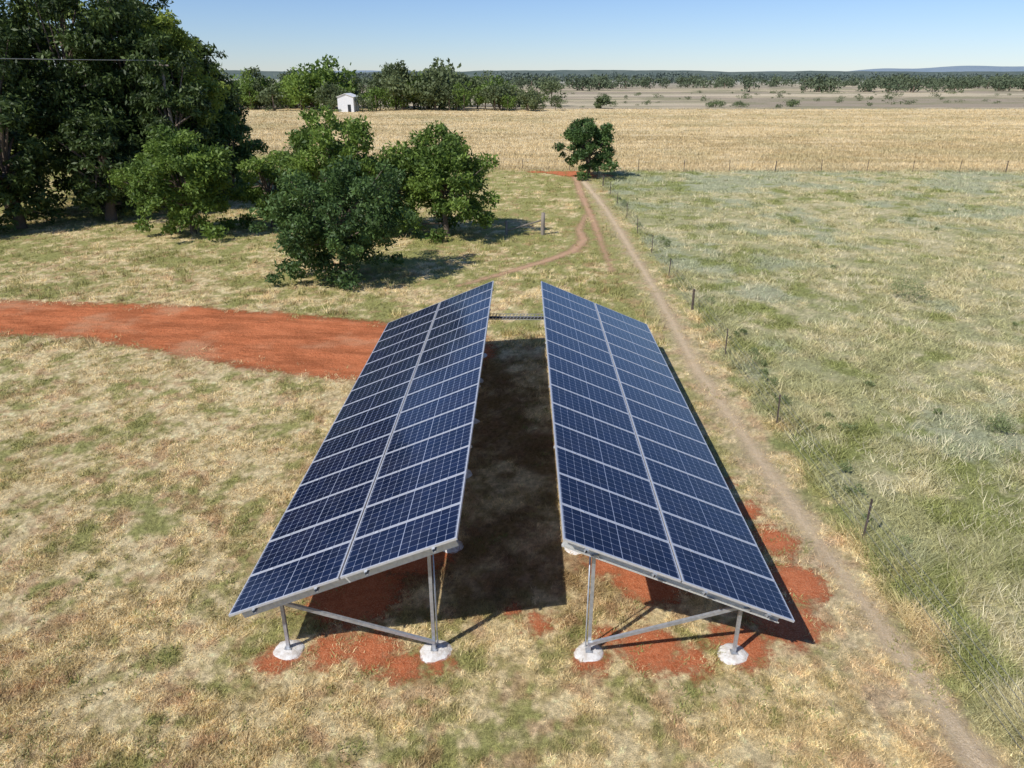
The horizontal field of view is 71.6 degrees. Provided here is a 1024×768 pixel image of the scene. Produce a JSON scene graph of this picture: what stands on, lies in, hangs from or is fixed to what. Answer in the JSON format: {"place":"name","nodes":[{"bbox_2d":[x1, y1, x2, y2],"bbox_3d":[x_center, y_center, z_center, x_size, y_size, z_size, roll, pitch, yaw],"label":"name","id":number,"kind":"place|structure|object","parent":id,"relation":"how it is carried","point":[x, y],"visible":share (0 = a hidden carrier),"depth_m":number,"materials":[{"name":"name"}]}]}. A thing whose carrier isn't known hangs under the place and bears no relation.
{"place":"outdoors","nodes":[
{"label":"outdoors","id":0,"kind":"place"},
{"bbox_2d":[0,300,501,381],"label":"red dirt track","id":1,"kind":"structure","parent":0,"point":[334,346],"depth_m":27.81,"materials":[{"name":"soil"}]},
{"bbox_2d":[0,79,1023,767],"bbox_3d":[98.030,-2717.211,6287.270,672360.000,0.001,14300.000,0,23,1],"label":"ground","id":2,"kind":"structure","parent":0,"point":[496,717],"depth_m":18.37,"materials":[{"name":"beige plant"}]},
{"bbox_2d":[0,99,65,231],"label":"tall tree","id":3,"kind":"object","parent":2,"relation":"on","point":[21,177],"visible":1,"depth_m":45.12,"materials":[{"name":"green plant"}]},
{"bbox_2d":[0,0,78,216],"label":"tall tree","id":4,"kind":"object","parent":2,"relation":"on","point":[11,43],"visible":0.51,"depth_m":46.65,"materials":[{"name":"green plant"}]},
{"bbox_2d":[3,0,112,194],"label":"tall tree","id":5,"kind":"object","parent":2,"relation":"on","point":[53,46],"visible":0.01,"depth_m":52.73,"materials":[{"name":"green plant"}]},
{"bbox_2d":[0,0,148,211],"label":"tall tree","id":6,"kind":"object","parent":2,"relation":"on","point":[70,38],"visible":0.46,"depth_m":47.88,"materials":[{"name":"green plant"}]},
{"bbox_2d":[38,55,143,210],"bbox_3d":[-30.104,-17.705,50.808,7.138,10.567,6.316,12,26,25],"label":"tall tree","id":7,"kind":"object","parent":2,"relation":"on","point":[103,106],"visible":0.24,"depth_m":49.06,"materials":[{"name":"green plant"}]},
{"bbox_2d":[45,107,144,220],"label":"tall tree","id":8,"kind":"object","parent":2,"relation":"on","point":[96,132],"visible":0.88,"depth_m":47.09,"materials":[{"name":"green plant"}]},
{"bbox_2d":[61,0,207,190],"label":"tall tree","id":9,"kind":"object","parent":2,"relation":"on","point":[131,13],"visible":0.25,"depth_m":49.58,"materials":[{"name":"green plant"}]},
{"bbox_2d":[70,0,222,94],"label":"tall tree","id":10,"kind":"object","parent":2,"relation":"on","point":[148,7],"visible":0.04,"depth_m":56.35,"materials":[{"name":"green plant"}]},
{"bbox_2d":[155,62,173,126],"bbox_3d":[-24.136,-17.485,50.788,1.000,10.100,0.294,0,23,1],"label":"power pole","id":11,"kind":"object","parent":2,"relation":"on","point":[168,109],"visible":0.29,"depth_m":49.52,"materials":[{"name":"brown wood"}]},
{"bbox_2d":[0,58,161,60],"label":"power line","id":12,"kind":"object","parent":11,"relation":"attached to","point":[76,59],"visible":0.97,"depth_m":44.71,"materials":[{"name":"grey metal"}]},
{"bbox_2d":[106,123,238,240],"bbox_3d":[-20.646,-12.462,43.601,7.837,6.668,7.316,-7,25,-17],"label":"tree","id":13,"kind":"object","parent":2,"relation":"on","point":[192,176],"visible":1,"depth_m":42.46,"materials":[{"name":"green plant"}]},
{"bbox_2d":[121,36,230,204],"bbox_3d":[-24.369,-18.339,50.732,6.800,11.780,7.308,0,23,1],"label":"tall tree","id":14,"kind":"object","parent":2,"relation":"on","point":[190,105],"visible":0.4,"depth_m":49.13,"materials":[{"name":"green plant"}]},
{"bbox_2d":[122,8,241,196],"bbox_3d":[-24.950,-21.082,54.478,7.372,13.826,7.259,0,23,1],"label":"tall tree","id":15,"kind":"object","parent":2,"relation":"on","point":[181,39],"visible":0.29,"depth_m":52.78,"materials":[{"name":"green plant"}]},
{"bbox_2d":[142,26,236,121],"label":"tall tree","id":16,"kind":"object","parent":2,"relation":"on","point":[199,41],"depth_m":60.73,"materials":[{"name":"green plant"}]},
{"bbox_2d":[160,41,251,177],"bbox_3d":[-25.539,-22.279,59.442,7.227,12.067,8.227,0,23,1],"label":"tall tree","id":17,"kind":"object","parent":2,"relation":"on","point":[231,104],"visible":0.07,"depth_m":58.35,"materials":[{"name":"green plant"}]},
{"bbox_2d":[199,108,269,199],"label":"tall tree","id":18,"kind":"object","parent":2,"relation":"on","point":[243,149],"visible":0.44,"depth_m":56.12,"materials":[{"name":"green plant"}]},
{"bbox_2d":[222,154,293,228],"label":"tree","id":19,"kind":"object","parent":2,"relation":"on","point":[262,170],"visible":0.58,"depth_m":45.89,"materials":[{"name":"green plant"}]},
{"bbox_2d":[266,104,382,222],"bbox_3d":[-11.137,-12.597,42.400,7.179,7.839,6.655,-5,24,-10],"label":"tree","id":20,"kind":"object","parent":2,"relation":"on","point":[303,140],"visible":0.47,"depth_m":40.59,"materials":[{"name":"green plant"}]},
{"bbox_2d":[247,154,425,290],"bbox_3d":[-8.532,-7.876,33.906,8.388,5.961,6.960,-16,28,-32],"label":"tree","id":21,"kind":"object","parent":2,"relation":"on","point":[333,230],"visible":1,"depth_m":32.93,"materials":[{"name":"green plant"}]},
{"bbox_2d":[337,93,358,111],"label":"farm shed","id":22,"kind":"structure","parent":2,"relation":"on","point":[346,102],"depth_m":197.15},
{"bbox_2d":[0,156,711,350],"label":"tussock grass","id":23,"kind":"structure","parent":2,"relation":"on","point":[331,312],"depth_m":34.02,"materials":[{"name":"green plant"}]},
{"bbox_2d":[228,281,493,663],"bbox_3d":[-2.631,0.611,18.375,3.804,2.695,15.050,0,23,1],"label":"solar panel array","id":24,"kind":"object","parent":2,"relation":"on","point":[381,487],"visible":1,"depth_m":14.07,"materials":[{"name":"glass"}]},
{"bbox_2d":[489,314,543,319],"bbox_3d":[0.023,-2.137,22.564,2.631,0.123,0.258,0,23,1],"label":"cable tray","id":25,"kind":"object","parent":24,"relation":"attached to","point":[513,317],"visible":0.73,"depth_m":22.47,"materials":[{"name":"metal"}]},
{"bbox_2d":[229,54,548,110],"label":"distant trees","id":26,"kind":"object","parent":2,"relation":"on","point":[295,86],"visible":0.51,"depth_m":208.43,"materials":[{"name":"green plant"}]},
{"bbox_2d":[213,57,566,111],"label":"distant trees","id":27,"kind":"object","parent":2,"relation":"on","point":[390,75],"visible":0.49,"depth_m":205.91,"materials":[{"name":"green plant"}]},
{"bbox_2d":[362,145,429,227],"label":"tree","id":28,"kind":"object","parent":2,"relation":"on","point":[381,157],"visible":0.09,"depth_m":44.87,"materials":[{"name":"green plant"}]},
{"bbox_2d":[237,144,569,170],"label":"wire fence","id":29,"kind":"object","parent":2,"relation":"on","point":[500,162],"visible":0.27,"depth_m":75.98,"materials":[{"name":"grey metal"}]},
{"bbox_2d":[381,120,501,242],"bbox_3d":[-3.933,-12.496,43.471,7.368,6.827,6.744,12,26,25],"label":"tree","id":30,"kind":"object","parent":2,"relation":"on","point":[436,165],"visible":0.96,"depth_m":42.16,"materials":[{"name":"green plant"}]},
{"bbox_2d":[505,212,544,234],"bbox_3d":[0.821,-10.109,44.736,2.505,1.382,0.252,2,24,4],"label":"strainer post","id":31,"kind":"object","parent":2,"relation":"on","point":[542,220],"visible":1,"depth_m":44.71,"materials":[{"name":"grey wood"}]},
{"bbox_2d":[245,476,832,686],"bbox_3d":[0.957,3.546,14.954,12.278,0.001,8.880,0,23,1],"label":"red soil patch","id":32,"kind":"object","parent":2,"relation":"on","point":[359,598],"visible":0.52,"depth_m":12.96,"materials":[{"name":"soil"}]},
{"bbox_2d":[530,171,613,177],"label":"red soil patch","id":33,"kind":"object","parent":2,"relation":"on","point":[569,173],"visible":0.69,"depth_m":73.08,"materials":[{"name":"brown soil"}]},
{"bbox_2d":[552,117,620,179],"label":"tree","id":34,"kind":"object","parent":2,"relation":"on","point":[577,134],"visible":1,"depth_m":68.09,"materials":[{"name":"green plant"}]},
{"bbox_2d":[273,71,1023,83],"bbox_3d":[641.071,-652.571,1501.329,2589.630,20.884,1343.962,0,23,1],"label":"distant trees","id":35,"kind":"object","parent":2,"relation":"on","point":[671,76],"visible":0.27,"depth_m":1206.88,"materials":[{"name":"green plant"}]},
{"bbox_2d":[541,281,794,664],"bbox_3d":[2.787,0.641,18.304,3.804,2.695,15.050,0,23,1],"label":"solar panel array","id":36,"kind":"object","parent":2,"relation":"on","point":[628,436],"visible":1,"depth_m":14.00,"materials":[{"name":"glass"}]},
{"bbox_2d":[337,71,1023,92],"bbox_3d":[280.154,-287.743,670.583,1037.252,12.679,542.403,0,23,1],"label":"distant trees","id":37,"kind":"object","parent":2,"relation":"on","point":[895,83],"visible":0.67,"depth_m":539.76,"materials":[{"name":"green plant"}]},
{"bbox_2d":[554,90,1023,108],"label":"distant shrubs","id":38,"kind":"object","parent":2,"relation":"on","point":[604,100],"visible":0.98,"depth_m":253.12,"materials":[{"name":"green plant"}]},
{"bbox_2d":[597,172,1023,752],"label":"wire fence","id":39,"kind":"object","parent":2,"relation":"on","point":[777,412],"visible":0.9,"depth_m":15.71,"materials":[{"name":"grey metal"}]},
{"bbox_2d":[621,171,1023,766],"bbox_3d":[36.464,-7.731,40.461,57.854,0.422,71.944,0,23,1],"label":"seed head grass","id":40,"kind":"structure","parent":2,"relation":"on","point":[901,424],"depth_m":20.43,"materials":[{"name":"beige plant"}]},
{"bbox_2d":[638,159,1008,171],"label":"wire fence","id":41,"kind":"object","parent":2,"relation":"on","point":[850,161],"visible":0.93,"depth_m":74.22,"materials":[{"name":"grey metal"}]},
{"bbox_2d":[0,0,1023,71],"label":"sky","id":42,"kind":"structure","parent":0,"point":[271,35],"materials":[{"name":"blue"}]},
{"bbox_2d":[457,176,611,285],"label":"dirt path","id":43,"kind":"structure","parent":0,"point":[582,238],"depth_m":43.33,"materials":[{"name":"soil"}]},
{"bbox_2d":[220,70,1023,78],"bbox_3d":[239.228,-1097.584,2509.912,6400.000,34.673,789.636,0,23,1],"label":"hills","id":44,"kind":"structure","parent":0,"point":[534,72],"depth_m":2404.34,"materials":[{"name":"green plant"}]},
{"bbox_2d":[239,107,1023,172],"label":"golden field grass","id":45,"kind":"structure","parent":0,"point":[979,162],"depth_m":112.07,"materials":[{"name":"beige plant"}]},
{"bbox_2d":[283,66,1023,72],"bbox_3d":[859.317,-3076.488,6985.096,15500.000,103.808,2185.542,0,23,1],"label":"hills","id":46,"kind":"structure","parent":0,"point":[977,68],"depth_m":6645.23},
{"bbox_2d":[580,180,993,767],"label":"dirt path","id":47,"kind":"structure","parent":0,"point":[968,745],"depth_m":14.45,"materials":[{"name":"soil"}]},
{"bbox_2d":[590,169,1023,767],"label":"paddock grass","id":48,"kind":"structure","parent":0,"point":[916,615],"depth_m":23.14,"materials":[{"name":"green plant"}]}
]}

